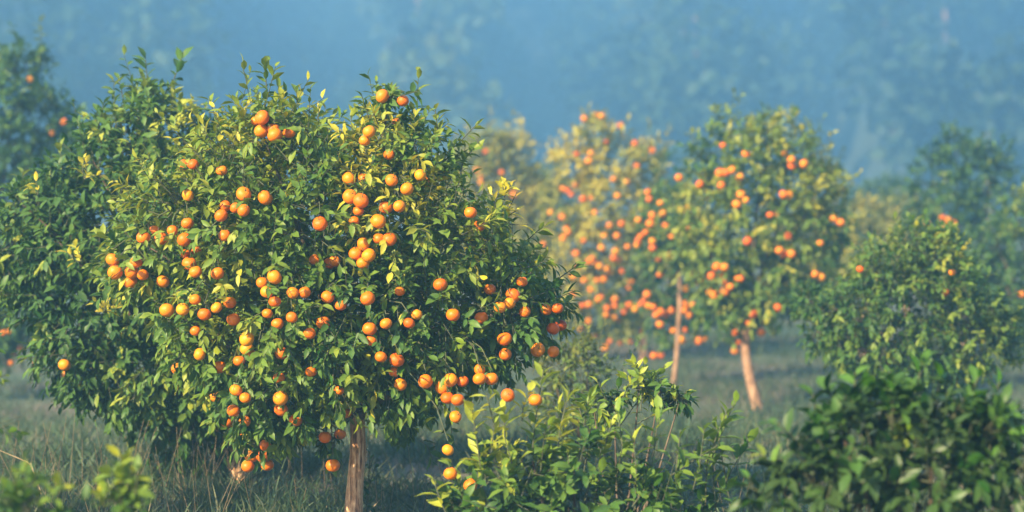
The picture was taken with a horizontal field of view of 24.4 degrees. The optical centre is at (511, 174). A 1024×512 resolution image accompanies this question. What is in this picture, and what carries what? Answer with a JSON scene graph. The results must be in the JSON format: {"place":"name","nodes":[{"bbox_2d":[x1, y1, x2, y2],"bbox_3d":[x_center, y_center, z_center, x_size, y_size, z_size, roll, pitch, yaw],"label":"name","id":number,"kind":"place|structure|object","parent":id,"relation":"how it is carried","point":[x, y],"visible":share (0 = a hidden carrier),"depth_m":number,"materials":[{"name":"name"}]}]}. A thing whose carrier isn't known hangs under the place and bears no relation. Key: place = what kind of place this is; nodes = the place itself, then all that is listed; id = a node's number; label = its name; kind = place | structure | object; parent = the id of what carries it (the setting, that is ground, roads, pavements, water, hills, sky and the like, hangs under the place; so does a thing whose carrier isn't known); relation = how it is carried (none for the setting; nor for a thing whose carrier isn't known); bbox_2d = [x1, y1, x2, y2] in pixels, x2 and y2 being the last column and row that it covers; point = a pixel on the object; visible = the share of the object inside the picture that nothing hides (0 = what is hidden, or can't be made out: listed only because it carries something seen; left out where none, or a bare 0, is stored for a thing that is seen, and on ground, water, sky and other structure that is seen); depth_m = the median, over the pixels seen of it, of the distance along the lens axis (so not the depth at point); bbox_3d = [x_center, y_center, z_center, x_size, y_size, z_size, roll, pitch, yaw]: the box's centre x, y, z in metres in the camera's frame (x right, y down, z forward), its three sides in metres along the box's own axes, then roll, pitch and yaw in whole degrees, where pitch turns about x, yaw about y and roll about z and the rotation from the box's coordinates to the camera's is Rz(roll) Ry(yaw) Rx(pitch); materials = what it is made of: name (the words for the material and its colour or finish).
{"place":"outdoors","nodes":[
{"label":"outdoors","id":0,"kind":"place"},
{"bbox_2d":[0,196,1023,511],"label":"ground","id":1,"kind":"structure","parent":0,"point":[22,398],"depth_m":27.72,"materials":[{"name":"green plant"}]},
{"bbox_2d":[0,187,9,353],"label":"citrus tree","id":2,"kind":"object","parent":1,"relation":"on","point":[2,350],"visible":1,"depth_m":11.68,"materials":[{"name":"green plant"}]},
{"bbox_2d":[0,371,31,446],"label":"citrus sapling","id":3,"kind":"object","parent":1,"relation":"on","point":[14,429],"visible":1,"depth_m":9.18,"materials":[{"name":"green plant"}]},
{"bbox_2d":[0,450,44,503],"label":"dry stalk","id":4,"kind":"object","parent":1,"relation":"on","point":[22,459],"visible":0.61,"depth_m":13.00,"materials":[{"name":"plant"}]},
{"bbox_2d":[0,448,99,511],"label":"citrus sapling","id":5,"kind":"object","parent":1,"relation":"on","point":[19,493],"visible":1,"depth_m":7.37,"materials":[{"name":"green plant"}]},
{"bbox_2d":[0,14,101,373],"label":"citrus tree","id":6,"kind":"object","parent":1,"relation":"on","point":[26,101],"visible":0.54,"depth_m":24.66,"materials":[{"name":"green plant"}]},
{"bbox_2d":[90,445,157,511],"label":"citrus sapling","id":7,"kind":"object","parent":1,"relation":"on","point":[139,486],"visible":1,"depth_m":7.76,"materials":[{"name":"green plant"}]},
{"bbox_2d":[0,45,317,488],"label":"citrus tree","id":8,"kind":"object","parent":1,"relation":"on","point":[84,381],"visible":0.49,"depth_m":13.82,"materials":[{"name":"green plant"}]},
{"bbox_2d":[81,53,586,511],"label":"orange tree","id":9,"kind":"object","parent":1,"relation":"on","point":[297,372],"visible":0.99,"depth_m":11.44,"materials":[{"name":"green plant"}]},
{"bbox_2d":[424,106,562,316],"bbox_3d":[-0.347,0.718,34.038,2.226,3.404,1.782,0,0,0],"label":"orange tree","id":10,"kind":"object","parent":1,"relation":"on","point":[525,171],"visible":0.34,"depth_m":33.74,"materials":[{"name":"green plant"}]},
{"bbox_2d":[511,158,578,254],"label":"citrus tree","id":11,"kind":"object","parent":1,"relation":"on","point":[545,172],"visible":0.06,"depth_m":38.95,"materials":[{"name":"green plant"}]},
{"bbox_2d":[526,318,639,463],"bbox_3d":[0.448,1.383,15.197,0.743,1.087,0.662,0,0,0],"label":"citrus sapling","id":12,"kind":"object","parent":1,"relation":"on","point":[569,360],"visible":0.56,"depth_m":15.15,"materials":[{"name":"green plant"}]},
{"bbox_2d":[414,361,759,511],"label":"citrus sapling","id":13,"kind":"object","parent":1,"relation":"on","point":[546,473],"visible":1,"depth_m":10.18,"materials":[{"name":"green plant"}]},
{"bbox_2d":[530,102,677,361],"bbox_3d":[1.204,0.747,29.973,1.990,3.345,1.537,0,0,30],"label":"orange tree","id":14,"kind":"object","parent":1,"relation":"on","point":[585,186],"visible":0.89,"depth_m":29.79,"materials":[{"name":"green plant"}]},
{"bbox_2d":[570,353,699,511],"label":"citrus sapling","id":15,"kind":"object","parent":1,"relation":"on","point":[650,388],"visible":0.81,"depth_m":11.39,"materials":[{"name":"green plant"}]},
{"bbox_2d":[635,147,702,325],"bbox_3d":[2.507,0.995,37.093,1.204,2.849,1.092,0,0,0],"label":"citrus tree","id":16,"kind":"object","parent":1,"relation":"on","point":[667,153],"visible":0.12,"depth_m":36.95,"materials":[{"name":"green plant"}]},
{"bbox_2d":[617,166,733,384],"bbox_3d":[1.807,1.158,26.442,1.211,2.524,1.472,0,0,31],"label":"orange tree","id":17,"kind":"object","parent":1,"relation":"on","point":[679,306],"visible":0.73,"depth_m":26.36,"materials":[{"name":"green plant"}]},
{"bbox_2d":[661,88,861,409],"bbox_3d":[2.501,0.780,23.794,2.013,3.278,1.551,0,0,0],"label":"orange tree","id":18,"kind":"object","parent":1,"relation":"on","point":[749,310],"visible":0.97,"depth_m":23.59,"materials":[{"name":"green plant"}]},
{"bbox_2d":[766,143,873,357],"bbox_3d":[3.758,1.019,28.973,1.396,2.803,1.064,0,0,0],"label":"citrus tree","id":19,"kind":"object","parent":1,"relation":"on","point":[843,258],"visible":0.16,"depth_m":28.91,"materials":[{"name":"green plant"}]},
{"bbox_2d":[821,188,903,316],"bbox_3d":[5.131,1.303,33.967,1.532,2.233,1.170,0,0,0],"label":"citrus tree","id":20,"kind":"object","parent":1,"relation":"on","point":[874,218],"visible":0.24,"depth_m":33.88,"materials":[{"name":"green plant"}]},
{"bbox_2d":[726,347,1023,511],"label":"citrus shrub","id":21,"kind":"object","parent":1,"relation":"on","point":[971,433],"visible":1,"depth_m":8.00,"materials":[{"name":"green plant"}]},
{"bbox_2d":[831,171,934,258],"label":"citrus tree","id":22,"kind":"object","parent":1,"relation":"on","point":[894,184],"visible":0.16,"depth_m":47.92,"materials":[{"name":"green plant"}]},
{"bbox_2d":[869,186,940,316],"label":"citrus tree","id":23,"kind":"object","parent":1,"relation":"on","point":[894,198],"visible":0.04,"depth_m":37.91,"materials":[{"name":"green plant"}]},
{"bbox_2d":[787,207,1023,399],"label":"citrus tree","id":24,"kind":"object","parent":1,"relation":"on","point":[838,322],"visible":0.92,"depth_m":17.28,"materials":[{"name":"green plant"}]},
{"bbox_2d":[892,120,1023,346],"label":"citrus tree","id":25,"kind":"object","parent":1,"relation":"on","point":[963,171],"visible":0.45,"depth_m":30.83,"materials":[{"name":"green plant"}]},
{"bbox_2d":[960,183,1023,362],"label":"citrus tree","id":26,"kind":"object","parent":1,"relation":"on","point":[1015,231],"visible":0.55,"depth_m":26.52,"materials":[{"name":"green plant"}]},
{"bbox_2d":[0,0,1023,214],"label":"hill","id":27,"kind":"structure","parent":0,"point":[857,140],"depth_m":198.25,"materials":[{"name":"green plant"}]},
{"bbox_2d":[0,0,1023,218],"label":"forest","id":28,"kind":"object","parent":27,"relation":"on","point":[780,52],"visible":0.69,"depth_m":159.10,"materials":[{"name":"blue plant"}]}
]}

